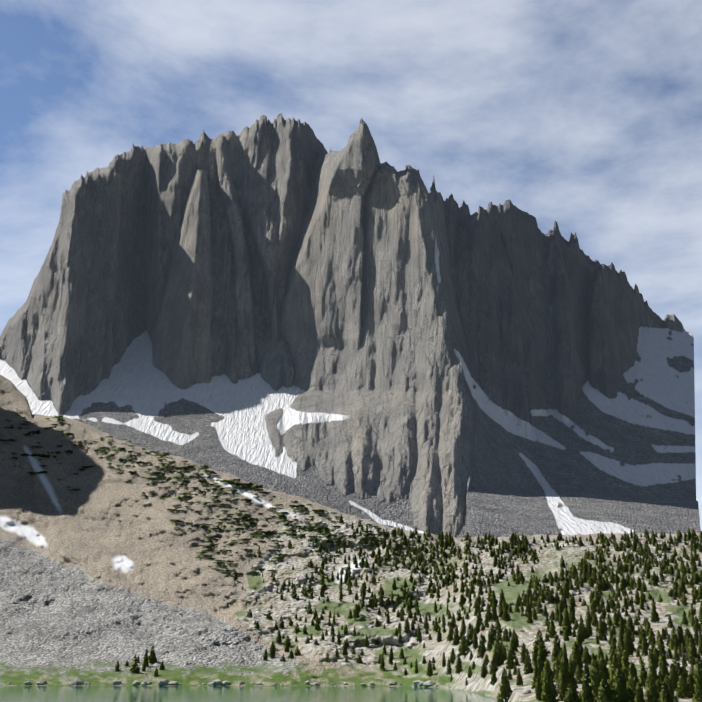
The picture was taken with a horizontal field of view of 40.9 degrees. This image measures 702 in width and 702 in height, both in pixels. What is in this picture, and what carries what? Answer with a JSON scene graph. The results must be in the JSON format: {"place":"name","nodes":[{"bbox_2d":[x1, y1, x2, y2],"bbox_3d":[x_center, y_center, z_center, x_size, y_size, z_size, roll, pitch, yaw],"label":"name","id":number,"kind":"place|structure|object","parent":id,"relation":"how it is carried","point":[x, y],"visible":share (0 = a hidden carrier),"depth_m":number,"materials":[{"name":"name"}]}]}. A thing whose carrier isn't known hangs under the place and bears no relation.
{"place":"outdoors","nodes":[
{"label":"outdoors","id":0,"kind":"place"},
{"bbox_2d":[0,680,507,701],"bbox_3d":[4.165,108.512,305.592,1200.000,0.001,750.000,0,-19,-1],"label":"lake","id":1,"kind":"structure","parent":0,"point":[214,694],"depth_m":197.65,"materials":[{"name":"teal liquid"}]},
{"bbox_2d":[0,113,700,537],"bbox_3d":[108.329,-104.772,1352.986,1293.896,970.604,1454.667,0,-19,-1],"label":"mountain","id":2,"kind":"structure","parent":0,"point":[356,327],"depth_m":1308.86,"materials":[{"name":"grey stone"}]},
{"bbox_2d":[0,375,701,701],"bbox_3d":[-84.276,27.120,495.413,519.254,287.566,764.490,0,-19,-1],"label":"foreground hillside","id":3,"kind":"structure","parent":0,"point":[103,570],"depth_m":429.43,"materials":[{"name":"brown soil"}]},
{"bbox_2d":[0,414,388,576],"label":"shrubs","id":4,"kind":"object","parent":3,"relation":"on","point":[250,485],"visible":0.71,"depth_m":553.29,"materials":[{"name":"green plant"}]},
{"bbox_2d":[7,666,677,698],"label":"shore boulders","id":5,"kind":"object","parent":3,"relation":"on","point":[217,682],"visible":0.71,"depth_m":301.80,"materials":[{"name":"grey stone"}]},
{"bbox_2d":[114,514,701,675],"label":"pine trees","id":6,"kind":"object","parent":3,"relation":"on","point":[587,571],"visible":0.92,"depth_m":391.00,"materials":[{"name":"green plant"}]},
{"bbox_2d":[374,596,701,701],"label":"pine trees","id":7,"kind":"object","parent":3,"relation":"on","point":[617,680],"visible":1,"depth_m":199.32,"materials":[{"name":"green plant"}]},
{"bbox_2d":[0,0,701,531],"label":"sky","id":8,"kind":"structure","parent":0,"point":[583,115],"materials":[{"name":"blue"}]}
]}

